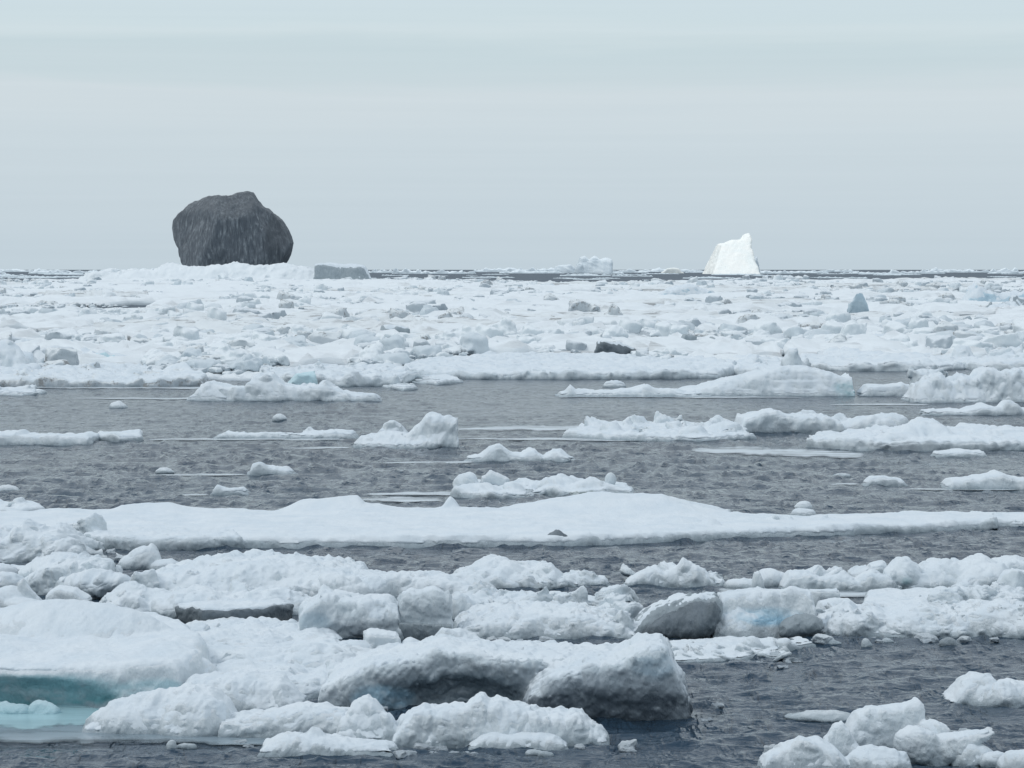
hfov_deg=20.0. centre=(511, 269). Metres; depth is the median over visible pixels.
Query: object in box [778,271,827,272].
ice ridge
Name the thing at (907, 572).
ice floe
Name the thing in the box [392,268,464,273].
ice ridge
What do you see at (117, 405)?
ice chunk
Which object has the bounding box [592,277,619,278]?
ice strip
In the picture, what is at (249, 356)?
ice lump
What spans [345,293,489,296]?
pack floe
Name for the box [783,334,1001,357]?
pack floe
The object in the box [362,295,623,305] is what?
pack floe
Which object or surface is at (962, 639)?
ice crumb
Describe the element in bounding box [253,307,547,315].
pack floe
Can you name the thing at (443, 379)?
pack floe
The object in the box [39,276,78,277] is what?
ice strip
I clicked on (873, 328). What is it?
pack floe
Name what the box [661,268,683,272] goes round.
distant iceberg
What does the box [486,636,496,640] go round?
ice crumb
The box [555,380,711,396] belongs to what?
ice floe
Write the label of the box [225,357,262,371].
ice lump
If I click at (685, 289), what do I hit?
ice block
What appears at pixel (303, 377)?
ice block
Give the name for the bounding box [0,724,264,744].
slush patch
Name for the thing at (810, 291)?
pack floe
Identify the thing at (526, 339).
ice lump
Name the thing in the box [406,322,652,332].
pack floe
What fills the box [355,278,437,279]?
pack floe
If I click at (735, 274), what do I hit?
ice strip
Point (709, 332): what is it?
ice lump
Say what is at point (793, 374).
iceberg fragment
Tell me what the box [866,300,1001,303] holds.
pack floe
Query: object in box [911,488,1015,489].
thin ice film
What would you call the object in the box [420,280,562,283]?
pack floe
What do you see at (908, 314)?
pack floe
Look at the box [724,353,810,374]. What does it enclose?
pack floe
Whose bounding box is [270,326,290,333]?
ice lump
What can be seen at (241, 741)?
ice crumb
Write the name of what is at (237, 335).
ice lump
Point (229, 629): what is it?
ice floe
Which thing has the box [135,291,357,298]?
pack floe
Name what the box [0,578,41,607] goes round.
ice chunk
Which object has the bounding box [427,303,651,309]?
pack floe
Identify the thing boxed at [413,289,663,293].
pack floe
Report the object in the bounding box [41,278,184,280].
pack floe
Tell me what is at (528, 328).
ice lump
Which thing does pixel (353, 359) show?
ice lump
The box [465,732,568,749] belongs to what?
ice floe
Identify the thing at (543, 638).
ice crumb
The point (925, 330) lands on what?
ice lump
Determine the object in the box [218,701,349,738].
ice floe
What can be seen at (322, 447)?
thin ice film
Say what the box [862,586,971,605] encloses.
ice floe
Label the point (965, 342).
ice lump
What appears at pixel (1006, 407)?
ice floe
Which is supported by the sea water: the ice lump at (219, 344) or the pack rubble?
the pack rubble
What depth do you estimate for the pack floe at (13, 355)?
219.23 m
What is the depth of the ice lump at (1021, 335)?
276.02 m
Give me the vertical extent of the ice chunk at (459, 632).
0.682 m
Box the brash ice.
[4,278,1022,380]
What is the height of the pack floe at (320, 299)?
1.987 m
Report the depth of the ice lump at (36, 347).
232.60 m
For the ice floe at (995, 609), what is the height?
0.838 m
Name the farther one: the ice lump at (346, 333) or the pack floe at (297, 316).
the pack floe at (297, 316)
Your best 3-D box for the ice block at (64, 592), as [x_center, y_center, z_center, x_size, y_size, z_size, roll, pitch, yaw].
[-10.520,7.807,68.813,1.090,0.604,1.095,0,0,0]
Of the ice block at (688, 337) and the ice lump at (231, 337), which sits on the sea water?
the ice block at (688, 337)
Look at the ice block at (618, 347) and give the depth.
266.30 m
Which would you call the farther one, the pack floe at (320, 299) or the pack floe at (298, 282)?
the pack floe at (298, 282)
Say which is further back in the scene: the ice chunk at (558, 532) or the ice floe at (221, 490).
the ice floe at (221, 490)
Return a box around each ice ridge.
[0,269,38,271]
[27,268,70,271]
[28,270,82,273]
[72,261,313,279]
[369,270,398,272]
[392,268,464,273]
[434,271,475,273]
[474,267,539,271]
[499,269,561,272]
[537,268,553,271]
[613,269,648,272]
[639,268,702,271]
[760,270,792,273]
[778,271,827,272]
[806,270,858,271]
[851,272,889,273]
[890,270,944,273]
[925,267,955,270]
[947,268,1018,272]
[987,271,1023,273]
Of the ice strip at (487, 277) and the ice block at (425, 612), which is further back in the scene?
the ice strip at (487, 277)
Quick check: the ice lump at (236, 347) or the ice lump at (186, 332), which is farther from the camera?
the ice lump at (186, 332)
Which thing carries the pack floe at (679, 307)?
on the sea water
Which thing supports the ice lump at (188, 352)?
on the pack floe at (325, 353)
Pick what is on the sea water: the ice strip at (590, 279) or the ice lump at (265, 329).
the ice strip at (590, 279)
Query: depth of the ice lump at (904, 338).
271.27 m
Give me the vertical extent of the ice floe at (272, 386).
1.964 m
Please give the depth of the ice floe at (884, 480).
107.55 m
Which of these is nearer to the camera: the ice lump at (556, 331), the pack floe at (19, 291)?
the ice lump at (556, 331)
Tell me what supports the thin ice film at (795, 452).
on the sea water
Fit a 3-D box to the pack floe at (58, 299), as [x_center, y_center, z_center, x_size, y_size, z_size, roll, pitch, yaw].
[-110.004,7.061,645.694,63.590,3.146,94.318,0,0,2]
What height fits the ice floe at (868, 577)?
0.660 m
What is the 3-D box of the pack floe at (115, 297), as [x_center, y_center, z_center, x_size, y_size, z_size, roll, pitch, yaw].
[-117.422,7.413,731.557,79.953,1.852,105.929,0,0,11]
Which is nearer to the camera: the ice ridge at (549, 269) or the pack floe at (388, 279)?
the pack floe at (388, 279)
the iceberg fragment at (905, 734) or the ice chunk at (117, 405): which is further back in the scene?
the ice chunk at (117, 405)
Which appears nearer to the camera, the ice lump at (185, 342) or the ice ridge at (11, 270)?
the ice lump at (185, 342)
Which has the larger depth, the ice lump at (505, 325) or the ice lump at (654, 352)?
the ice lump at (505, 325)
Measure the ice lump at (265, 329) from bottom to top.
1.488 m
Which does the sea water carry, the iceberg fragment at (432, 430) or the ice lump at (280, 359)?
the iceberg fragment at (432, 430)
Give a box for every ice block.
[12,336,33,341]
[45,585,91,600]
[78,347,125,356]
[288,371,317,384]
[313,263,371,279]
[318,632,692,720]
[340,628,418,648]
[380,324,409,332]
[397,586,452,639]
[543,293,559,300]
[568,299,599,311]
[594,340,635,353]
[603,303,622,314]
[632,591,722,638]
[658,284,714,294]
[681,334,696,339]
[711,586,816,638]
[847,293,868,312]
[961,282,1023,301]
[986,295,1023,307]
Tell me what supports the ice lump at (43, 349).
on the sea water
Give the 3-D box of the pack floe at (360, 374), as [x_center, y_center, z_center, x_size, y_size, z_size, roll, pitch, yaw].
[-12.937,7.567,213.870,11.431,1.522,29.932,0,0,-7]
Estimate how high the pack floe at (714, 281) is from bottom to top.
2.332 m
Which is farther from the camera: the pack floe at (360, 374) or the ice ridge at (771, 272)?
the ice ridge at (771, 272)
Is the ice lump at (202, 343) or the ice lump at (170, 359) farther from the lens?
the ice lump at (202, 343)
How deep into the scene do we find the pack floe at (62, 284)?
1189.08 m
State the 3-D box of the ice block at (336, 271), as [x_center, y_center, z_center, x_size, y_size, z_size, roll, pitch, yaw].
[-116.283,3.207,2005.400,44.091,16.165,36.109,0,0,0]
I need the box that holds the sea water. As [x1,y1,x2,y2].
[0,270,1023,767]
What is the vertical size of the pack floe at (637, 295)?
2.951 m
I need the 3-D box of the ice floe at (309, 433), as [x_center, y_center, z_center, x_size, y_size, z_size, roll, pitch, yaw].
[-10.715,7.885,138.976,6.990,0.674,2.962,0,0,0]
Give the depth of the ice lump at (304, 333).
278.31 m
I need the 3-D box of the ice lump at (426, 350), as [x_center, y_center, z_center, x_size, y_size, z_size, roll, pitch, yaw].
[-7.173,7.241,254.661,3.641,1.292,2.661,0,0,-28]
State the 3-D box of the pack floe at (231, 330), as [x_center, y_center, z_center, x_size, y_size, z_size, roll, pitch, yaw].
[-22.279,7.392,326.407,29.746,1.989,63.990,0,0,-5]
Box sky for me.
[0,0,1023,269]
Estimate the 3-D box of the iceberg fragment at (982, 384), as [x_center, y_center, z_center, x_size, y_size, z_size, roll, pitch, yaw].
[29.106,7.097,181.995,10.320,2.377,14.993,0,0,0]
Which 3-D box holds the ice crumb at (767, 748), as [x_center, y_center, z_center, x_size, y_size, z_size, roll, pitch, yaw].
[4.259,7.949,48.038,0.246,0.188,0.341,0,0,-13]
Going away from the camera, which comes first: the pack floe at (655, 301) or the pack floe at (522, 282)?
the pack floe at (655, 301)
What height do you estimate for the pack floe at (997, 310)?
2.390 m
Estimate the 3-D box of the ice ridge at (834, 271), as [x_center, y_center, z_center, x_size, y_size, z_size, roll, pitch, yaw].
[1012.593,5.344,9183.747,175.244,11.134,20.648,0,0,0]
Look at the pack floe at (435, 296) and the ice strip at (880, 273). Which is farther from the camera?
the ice strip at (880, 273)
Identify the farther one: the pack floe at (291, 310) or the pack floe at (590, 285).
the pack floe at (590, 285)
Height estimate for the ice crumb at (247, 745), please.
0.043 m
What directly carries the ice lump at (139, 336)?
on the sea water
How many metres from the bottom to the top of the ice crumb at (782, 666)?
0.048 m
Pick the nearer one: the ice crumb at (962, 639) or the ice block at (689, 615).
the ice crumb at (962, 639)
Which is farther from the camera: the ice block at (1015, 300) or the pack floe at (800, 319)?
the ice block at (1015, 300)
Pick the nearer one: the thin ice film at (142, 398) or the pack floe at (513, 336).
the thin ice film at (142, 398)
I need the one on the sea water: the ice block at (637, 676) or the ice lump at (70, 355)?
the ice block at (637, 676)
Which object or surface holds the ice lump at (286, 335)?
on the pack floe at (217, 336)
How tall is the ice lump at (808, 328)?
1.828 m
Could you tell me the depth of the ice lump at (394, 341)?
255.68 m
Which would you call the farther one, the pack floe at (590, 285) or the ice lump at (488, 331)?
the pack floe at (590, 285)
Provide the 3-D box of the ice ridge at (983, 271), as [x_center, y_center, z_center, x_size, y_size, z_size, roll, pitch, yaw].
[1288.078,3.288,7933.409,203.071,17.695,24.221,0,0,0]
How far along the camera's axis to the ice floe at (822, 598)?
69.13 m
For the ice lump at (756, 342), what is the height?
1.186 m
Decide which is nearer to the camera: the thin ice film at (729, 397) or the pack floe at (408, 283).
the thin ice film at (729, 397)
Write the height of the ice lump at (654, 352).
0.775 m
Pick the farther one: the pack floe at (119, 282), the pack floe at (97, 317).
the pack floe at (119, 282)
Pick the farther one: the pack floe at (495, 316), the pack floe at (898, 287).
the pack floe at (898, 287)
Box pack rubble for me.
[0,275,1023,374]
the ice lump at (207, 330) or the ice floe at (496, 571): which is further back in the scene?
the ice lump at (207, 330)
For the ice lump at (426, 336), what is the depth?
279.16 m
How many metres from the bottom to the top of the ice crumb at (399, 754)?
0.113 m
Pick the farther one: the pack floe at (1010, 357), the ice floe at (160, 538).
the pack floe at (1010, 357)
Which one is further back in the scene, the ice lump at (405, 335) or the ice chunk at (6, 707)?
the ice lump at (405, 335)
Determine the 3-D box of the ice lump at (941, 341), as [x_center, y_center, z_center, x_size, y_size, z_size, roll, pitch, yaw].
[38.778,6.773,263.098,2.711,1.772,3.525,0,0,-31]
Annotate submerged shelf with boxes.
[0,705,98,728]
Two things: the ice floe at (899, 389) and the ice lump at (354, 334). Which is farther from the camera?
the ice lump at (354, 334)
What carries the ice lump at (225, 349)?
on the pack rubble
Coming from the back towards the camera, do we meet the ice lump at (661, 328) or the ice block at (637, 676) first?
the ice lump at (661, 328)
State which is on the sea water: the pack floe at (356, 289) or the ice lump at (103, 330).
the pack floe at (356, 289)
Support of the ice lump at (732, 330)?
on the pack floe
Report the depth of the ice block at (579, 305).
509.38 m
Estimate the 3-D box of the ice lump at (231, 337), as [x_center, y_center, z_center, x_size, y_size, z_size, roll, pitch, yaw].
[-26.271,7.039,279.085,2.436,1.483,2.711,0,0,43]
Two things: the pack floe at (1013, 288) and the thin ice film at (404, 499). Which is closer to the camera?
the thin ice film at (404, 499)
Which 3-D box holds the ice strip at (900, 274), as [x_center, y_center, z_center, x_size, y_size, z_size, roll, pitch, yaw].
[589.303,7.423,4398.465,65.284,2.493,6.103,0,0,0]
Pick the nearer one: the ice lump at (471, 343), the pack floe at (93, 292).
the ice lump at (471, 343)
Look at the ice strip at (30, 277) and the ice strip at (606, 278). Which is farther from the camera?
the ice strip at (30, 277)
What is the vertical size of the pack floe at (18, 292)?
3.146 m
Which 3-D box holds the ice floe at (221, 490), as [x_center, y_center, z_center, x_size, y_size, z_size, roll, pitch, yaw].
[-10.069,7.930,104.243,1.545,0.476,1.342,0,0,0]
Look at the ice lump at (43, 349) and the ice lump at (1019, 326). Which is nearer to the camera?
the ice lump at (43, 349)
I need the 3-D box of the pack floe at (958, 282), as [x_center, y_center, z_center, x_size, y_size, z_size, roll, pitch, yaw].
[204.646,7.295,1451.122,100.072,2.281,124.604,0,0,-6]
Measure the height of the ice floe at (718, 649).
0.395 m
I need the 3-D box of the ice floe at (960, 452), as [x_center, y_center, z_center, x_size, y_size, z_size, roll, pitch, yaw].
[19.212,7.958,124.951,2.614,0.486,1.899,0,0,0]
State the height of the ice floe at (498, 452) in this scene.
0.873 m
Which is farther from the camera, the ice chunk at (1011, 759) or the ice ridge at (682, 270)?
the ice ridge at (682, 270)
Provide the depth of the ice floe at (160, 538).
83.44 m
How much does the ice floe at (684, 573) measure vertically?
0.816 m
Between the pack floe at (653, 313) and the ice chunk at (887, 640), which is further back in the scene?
the pack floe at (653, 313)
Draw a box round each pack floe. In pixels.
[0,283,118,287]
[0,295,160,306]
[0,310,175,322]
[0,314,93,331]
[0,322,178,339]
[0,339,43,370]
[0,361,207,386]
[5,291,29,295]
[5,306,150,311]
[6,290,45,292]
[7,281,36,284]
[13,286,265,292]
[16,338,128,358]
[21,337,144,348]
[22,296,179,298]
[38,288,148,296]
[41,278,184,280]
[59,280,200,283]
[78,338,361,366]
[80,318,353,329]
[109,329,408,342]
[124,337,355,348]
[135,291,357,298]
[142,306,385,310]
[146,298,408,308]
[154,279,398,284]
[159,306,265,312]
[164,309,389,323]
[174,297,353,300]
[203,324,443,336]
[207,298,354,302]
[213,290,470,293]
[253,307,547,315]
[256,284,454,288]
[259,359,422,386]
[271,287,475,292]
[278,279,449,281]
[283,314,527,328]
[312,292,558,298]
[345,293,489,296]
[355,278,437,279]
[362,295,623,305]
[373,310,629,322]
[381,306,567,311]
[386,281,524,285]
[404,351,736,379]
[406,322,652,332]
[406,332,614,355]
[411,374,463,384]
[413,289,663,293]
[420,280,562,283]
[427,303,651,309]
[432,334,641,338]
[451,285,601,290]
[460,284,628,287]
[507,309,728,320]
[529,317,787,328]
[534,291,745,299]
[537,281,685,284]
[552,284,649,286]
[554,312,826,322]
[578,296,850,305]
[592,284,813,291]
[592,301,824,312]
[609,332,862,356]
[611,289,729,293]
[628,323,798,337]
[673,282,792,285]
[675,280,837,282]
[686,282,853,283]
[703,279,836,280]
[707,316,935,327]
[714,288,964,296]
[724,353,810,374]
[733,302,847,305]
[753,293,930,300]
[781,302,1020,315]
[781,310,976,316]
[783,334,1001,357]
[796,282,984,286]
[799,346,964,370]
[829,278,981,281]
[830,285,954,290]
[858,282,999,282]
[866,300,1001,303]
[866,325,882,333]
[868,311,1020,321]
[879,330,1001,337]
[895,276,1021,279]
[921,295,963,299]
[940,318,1001,325]
[941,344,1023,370]
[946,286,1022,289]
[980,311,1023,318]
[992,280,1020,282]
[992,305,1023,313]
[1001,282,1020,286]
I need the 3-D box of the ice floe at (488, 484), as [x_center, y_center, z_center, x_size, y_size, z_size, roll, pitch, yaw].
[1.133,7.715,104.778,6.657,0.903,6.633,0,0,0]
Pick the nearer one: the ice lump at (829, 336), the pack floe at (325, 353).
the pack floe at (325, 353)
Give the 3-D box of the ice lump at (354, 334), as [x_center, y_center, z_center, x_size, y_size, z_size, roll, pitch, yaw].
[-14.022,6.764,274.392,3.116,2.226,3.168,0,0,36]
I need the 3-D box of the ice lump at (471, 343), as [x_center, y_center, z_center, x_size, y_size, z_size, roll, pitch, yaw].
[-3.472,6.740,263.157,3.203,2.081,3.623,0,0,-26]
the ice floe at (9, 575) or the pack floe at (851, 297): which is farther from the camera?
the pack floe at (851, 297)
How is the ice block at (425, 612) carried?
on the sea water
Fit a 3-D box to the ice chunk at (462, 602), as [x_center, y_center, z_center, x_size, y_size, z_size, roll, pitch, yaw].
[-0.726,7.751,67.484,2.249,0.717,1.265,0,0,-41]
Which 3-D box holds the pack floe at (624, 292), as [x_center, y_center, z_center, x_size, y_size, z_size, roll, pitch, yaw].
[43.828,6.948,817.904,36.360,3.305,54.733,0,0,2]
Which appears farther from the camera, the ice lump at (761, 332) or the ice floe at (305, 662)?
the ice lump at (761, 332)
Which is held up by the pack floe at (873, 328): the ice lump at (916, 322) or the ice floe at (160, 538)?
the ice lump at (916, 322)
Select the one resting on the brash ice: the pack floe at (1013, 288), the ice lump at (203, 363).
the ice lump at (203, 363)
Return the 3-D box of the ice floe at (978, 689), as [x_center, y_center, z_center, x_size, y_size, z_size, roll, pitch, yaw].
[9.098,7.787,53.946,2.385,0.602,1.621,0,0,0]
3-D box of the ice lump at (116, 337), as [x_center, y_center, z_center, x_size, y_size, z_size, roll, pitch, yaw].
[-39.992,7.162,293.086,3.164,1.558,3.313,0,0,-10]
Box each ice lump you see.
[0,331,11,340]
[26,345,39,358]
[36,358,43,362]
[40,345,73,353]
[43,359,69,365]
[44,347,78,364]
[56,328,77,334]
[68,333,95,340]
[84,335,101,340]
[93,327,118,334]
[101,333,124,342]
[127,335,151,342]
[133,334,148,338]
[141,348,170,364]
[152,322,167,324]
[154,341,172,346]
[155,355,178,365]
[170,340,195,345]
[173,325,199,339]
[177,358,198,362]
[178,348,211,357]
[185,358,221,372]
[193,342,205,345]
[199,329,214,332]
[201,354,221,359]
[207,342,233,348]
[209,344,231,354]
[220,350,255,359]
[220,359,235,363]
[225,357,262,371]
[227,335,243,339]
[227,339,256,346]
[230,332,251,336]
[231,346,244,348]
[231,353,253,371]
[235,337,254,342]
[242,323,263,329]
[250,351,289,366]
[251,331,280,340]
[253,327,271,331]
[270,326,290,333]
[276,324,305,327]
[277,333,293,337]
[282,335,315,346]
[288,325,312,333]
[294,330,314,338]
[307,331,341,343]
[342,328,370,338]
[347,357,370,362]
[349,329,375,337]
[354,334,380,345]
[358,342,383,358]
[371,352,409,364]
[375,333,405,340]
[379,334,405,350]
[387,348,404,352]
[394,332,417,337]
[410,333,430,340]
[412,345,452,358]
[438,331,459,339]
[459,325,475,339]
[460,332,489,354]
[474,323,503,337]
[492,318,517,334]
[516,335,535,343]
[521,323,543,334]
[539,328,563,333]
[603,325,628,337]
[631,349,662,354]
[649,321,669,336]
[664,348,688,355]
[668,323,692,335]
[694,329,719,333]
[694,329,720,336]
[722,329,742,333]
[745,339,767,344]
[750,322,781,335]
[752,330,768,336]
[761,337,789,344]
[783,326,811,331]
[783,327,807,338]
[804,329,830,335]
[812,334,837,338]
[821,319,843,333]
[828,333,846,342]
[840,322,866,335]
[882,321,912,333]
[884,319,905,324]
[885,335,909,341]
[900,340,918,347]
[908,315,928,328]
[912,327,933,333]
[925,335,952,348]
[926,332,955,340]
[933,321,958,332]
[950,338,992,347]
[953,330,976,337]
[961,336,982,340]
[974,320,994,327]
[977,325,1000,333]
[980,333,1023,347]
[1012,320,1023,332]
[1015,331,1023,341]
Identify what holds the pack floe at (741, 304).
on the sea water
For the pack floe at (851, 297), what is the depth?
736.59 m
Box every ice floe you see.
[0,384,46,395]
[0,429,98,445]
[0,491,1023,548]
[0,497,44,510]
[0,512,107,562]
[0,563,24,587]
[0,599,218,707]
[16,551,130,599]
[82,669,308,736]
[84,526,244,550]
[98,429,143,441]
[99,549,367,617]
[175,597,293,622]
[186,616,341,641]
[187,372,381,401]
[206,632,376,698]
[210,485,249,495]
[214,427,358,438]
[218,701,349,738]
[247,462,297,475]
[257,727,398,757]
[298,570,403,639]
[336,692,609,748]
[353,569,476,598]
[382,383,417,390]
[450,470,633,498]
[451,554,610,589]
[453,580,642,638]
[464,443,575,461]
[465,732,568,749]
[492,589,594,600]
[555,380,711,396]
[562,411,756,441]
[620,557,724,587]
[670,636,815,661]
[734,408,908,433]
[778,560,902,591]
[784,710,850,721]
[806,417,1023,451]
[809,588,855,609]
[815,581,1023,638]
[855,382,908,396]
[862,475,907,486]
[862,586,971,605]
[882,553,1023,588]
[919,400,1023,415]
[930,448,986,457]
[940,470,1023,489]
[941,671,1023,707]
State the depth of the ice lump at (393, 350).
252.30 m
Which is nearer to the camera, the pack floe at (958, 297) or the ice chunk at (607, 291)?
the pack floe at (958, 297)
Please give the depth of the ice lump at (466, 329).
291.10 m
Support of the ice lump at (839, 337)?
on the pack floe at (872, 342)
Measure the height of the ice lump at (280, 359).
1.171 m
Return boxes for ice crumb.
[87,549,103,555]
[106,548,115,552]
[114,553,123,560]
[233,739,246,742]
[243,744,253,747]
[393,750,416,758]
[413,743,434,749]
[434,746,447,750]
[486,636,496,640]
[497,636,510,641]
[539,636,556,641]
[574,743,585,749]
[618,739,637,752]
[699,717,712,721]
[710,703,724,708]
[762,744,774,752]
[776,665,788,668]
[782,658,797,662]
[811,634,833,643]
[914,633,938,642]
[951,728,966,731]
[956,636,972,642]
[989,637,999,641]
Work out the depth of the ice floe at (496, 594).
69.36 m
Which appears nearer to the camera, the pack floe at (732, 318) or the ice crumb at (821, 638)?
the ice crumb at (821, 638)
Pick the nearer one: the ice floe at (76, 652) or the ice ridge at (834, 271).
the ice floe at (76, 652)
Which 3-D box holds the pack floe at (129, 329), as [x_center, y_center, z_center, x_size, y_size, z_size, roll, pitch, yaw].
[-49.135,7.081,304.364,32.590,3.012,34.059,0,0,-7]
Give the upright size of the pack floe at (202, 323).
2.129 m
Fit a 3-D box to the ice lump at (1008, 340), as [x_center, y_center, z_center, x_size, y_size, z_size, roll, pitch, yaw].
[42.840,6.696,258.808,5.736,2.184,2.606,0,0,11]
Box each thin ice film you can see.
[37,387,198,388]
[95,397,187,399]
[150,438,338,439]
[162,473,243,475]
[302,447,348,448]
[362,497,438,501]
[369,492,449,494]
[387,461,471,462]
[460,425,578,430]
[469,438,636,440]
[686,396,795,397]
[695,447,862,457]
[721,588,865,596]
[832,403,926,404]
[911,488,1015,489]
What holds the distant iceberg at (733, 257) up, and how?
on the sea water
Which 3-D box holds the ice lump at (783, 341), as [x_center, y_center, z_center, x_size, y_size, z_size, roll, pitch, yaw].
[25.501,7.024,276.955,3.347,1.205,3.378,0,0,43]
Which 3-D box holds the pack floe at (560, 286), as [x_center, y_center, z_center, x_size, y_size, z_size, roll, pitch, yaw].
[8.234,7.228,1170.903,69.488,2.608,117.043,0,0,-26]
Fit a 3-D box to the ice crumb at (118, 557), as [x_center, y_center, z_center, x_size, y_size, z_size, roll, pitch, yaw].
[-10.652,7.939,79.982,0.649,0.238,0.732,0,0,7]
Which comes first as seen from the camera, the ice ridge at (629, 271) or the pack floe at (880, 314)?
the pack floe at (880, 314)
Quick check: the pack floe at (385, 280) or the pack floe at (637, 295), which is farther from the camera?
the pack floe at (385, 280)
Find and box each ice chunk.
[0,484,19,490]
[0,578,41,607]
[0,701,28,713]
[28,700,60,713]
[109,401,127,408]
[117,543,177,569]
[155,467,173,474]
[166,740,196,748]
[272,414,286,420]
[434,627,479,638]
[451,590,494,618]
[525,749,553,756]
[548,529,566,536]
[603,289,612,293]
[605,472,615,484]
[723,568,783,588]
[779,613,823,637]
[790,501,816,515]
[828,639,840,644]
[833,473,850,476]
[861,638,872,646]
[882,638,893,641]
[939,637,960,645]
[951,744,1003,767]
[996,568,1023,587]
[996,749,1023,767]
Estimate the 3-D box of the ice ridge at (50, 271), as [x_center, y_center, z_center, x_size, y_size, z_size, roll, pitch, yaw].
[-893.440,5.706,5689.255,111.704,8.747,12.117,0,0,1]
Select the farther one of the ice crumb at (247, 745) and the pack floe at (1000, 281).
the pack floe at (1000, 281)
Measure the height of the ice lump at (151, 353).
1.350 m
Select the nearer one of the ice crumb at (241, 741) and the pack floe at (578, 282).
the ice crumb at (241, 741)
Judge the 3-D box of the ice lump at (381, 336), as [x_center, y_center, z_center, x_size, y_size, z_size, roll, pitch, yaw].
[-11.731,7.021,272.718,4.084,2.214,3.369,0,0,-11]
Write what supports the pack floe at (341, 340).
on the sea water
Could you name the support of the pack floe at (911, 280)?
on the sea water
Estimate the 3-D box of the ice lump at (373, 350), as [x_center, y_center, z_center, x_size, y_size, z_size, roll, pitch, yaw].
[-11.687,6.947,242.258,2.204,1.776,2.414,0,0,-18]
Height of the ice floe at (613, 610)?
0.832 m
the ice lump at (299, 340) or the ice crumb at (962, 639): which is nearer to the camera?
the ice crumb at (962, 639)
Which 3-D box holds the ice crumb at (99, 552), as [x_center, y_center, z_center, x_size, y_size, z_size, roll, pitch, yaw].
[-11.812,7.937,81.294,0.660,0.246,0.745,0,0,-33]
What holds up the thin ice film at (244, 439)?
on the sea water
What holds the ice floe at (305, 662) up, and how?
on the sea water
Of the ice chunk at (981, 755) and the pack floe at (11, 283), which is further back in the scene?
the pack floe at (11, 283)
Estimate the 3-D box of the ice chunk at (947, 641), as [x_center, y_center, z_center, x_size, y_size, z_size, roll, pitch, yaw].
[9.335,7.963,61.863,0.478,0.269,0.376,0,0,0]
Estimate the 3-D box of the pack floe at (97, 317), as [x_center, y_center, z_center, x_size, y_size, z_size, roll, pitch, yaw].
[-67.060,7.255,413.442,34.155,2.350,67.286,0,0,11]
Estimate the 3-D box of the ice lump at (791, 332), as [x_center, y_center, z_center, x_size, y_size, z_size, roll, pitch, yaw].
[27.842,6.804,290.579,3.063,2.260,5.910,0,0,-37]
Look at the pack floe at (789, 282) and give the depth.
1468.78 m
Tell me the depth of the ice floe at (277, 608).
65.75 m
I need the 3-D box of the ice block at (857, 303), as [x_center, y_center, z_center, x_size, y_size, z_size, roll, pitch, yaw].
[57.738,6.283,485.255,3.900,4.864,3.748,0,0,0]
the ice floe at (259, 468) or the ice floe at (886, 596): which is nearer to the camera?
the ice floe at (886, 596)
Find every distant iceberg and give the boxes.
[553,256,612,273]
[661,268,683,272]
[702,233,760,273]
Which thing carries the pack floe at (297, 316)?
on the sea water
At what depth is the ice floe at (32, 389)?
187.14 m
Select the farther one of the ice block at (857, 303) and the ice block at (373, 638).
the ice block at (857, 303)
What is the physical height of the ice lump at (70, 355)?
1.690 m
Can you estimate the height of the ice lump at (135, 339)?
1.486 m
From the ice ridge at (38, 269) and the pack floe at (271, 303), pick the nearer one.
the pack floe at (271, 303)
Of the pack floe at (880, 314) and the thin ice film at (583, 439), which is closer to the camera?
the thin ice film at (583, 439)
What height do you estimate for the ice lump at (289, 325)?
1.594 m
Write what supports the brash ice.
on the sea water
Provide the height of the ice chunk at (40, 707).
0.312 m
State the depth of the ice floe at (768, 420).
142.46 m
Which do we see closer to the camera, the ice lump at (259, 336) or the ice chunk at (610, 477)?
the ice chunk at (610, 477)
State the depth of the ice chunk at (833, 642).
62.21 m
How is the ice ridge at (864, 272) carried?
on the sea water
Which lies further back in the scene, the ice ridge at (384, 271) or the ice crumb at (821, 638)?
the ice ridge at (384, 271)
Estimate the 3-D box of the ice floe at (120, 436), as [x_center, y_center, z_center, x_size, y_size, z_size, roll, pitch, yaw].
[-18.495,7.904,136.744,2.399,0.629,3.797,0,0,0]
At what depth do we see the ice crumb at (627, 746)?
48.38 m
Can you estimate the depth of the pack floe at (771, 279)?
1918.95 m
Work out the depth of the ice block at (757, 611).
63.53 m
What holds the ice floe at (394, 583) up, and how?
on the sea water
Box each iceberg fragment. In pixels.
[352,412,462,448]
[678,348,854,396]
[757,697,995,767]
[901,366,1023,402]
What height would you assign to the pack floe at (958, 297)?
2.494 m
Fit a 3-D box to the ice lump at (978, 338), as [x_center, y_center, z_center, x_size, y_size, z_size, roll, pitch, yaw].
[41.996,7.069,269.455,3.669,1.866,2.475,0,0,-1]
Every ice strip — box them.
[8,276,55,277]
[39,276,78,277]
[44,273,78,274]
[462,276,513,277]
[560,274,610,275]
[573,279,608,279]
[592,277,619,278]
[688,276,730,277]
[711,274,760,274]
[818,276,866,277]
[865,273,899,273]
[880,274,919,274]
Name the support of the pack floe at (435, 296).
on the sea water
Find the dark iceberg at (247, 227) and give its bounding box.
[172,191,293,265]
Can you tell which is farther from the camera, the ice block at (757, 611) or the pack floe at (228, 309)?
the pack floe at (228, 309)
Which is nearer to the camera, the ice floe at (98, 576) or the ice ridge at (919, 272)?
the ice floe at (98, 576)
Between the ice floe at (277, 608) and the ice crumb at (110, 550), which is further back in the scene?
the ice crumb at (110, 550)
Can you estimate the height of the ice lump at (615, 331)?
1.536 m
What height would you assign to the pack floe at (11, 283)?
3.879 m
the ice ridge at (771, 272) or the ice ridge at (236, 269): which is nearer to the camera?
the ice ridge at (236, 269)
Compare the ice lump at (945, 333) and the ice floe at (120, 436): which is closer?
the ice floe at (120, 436)

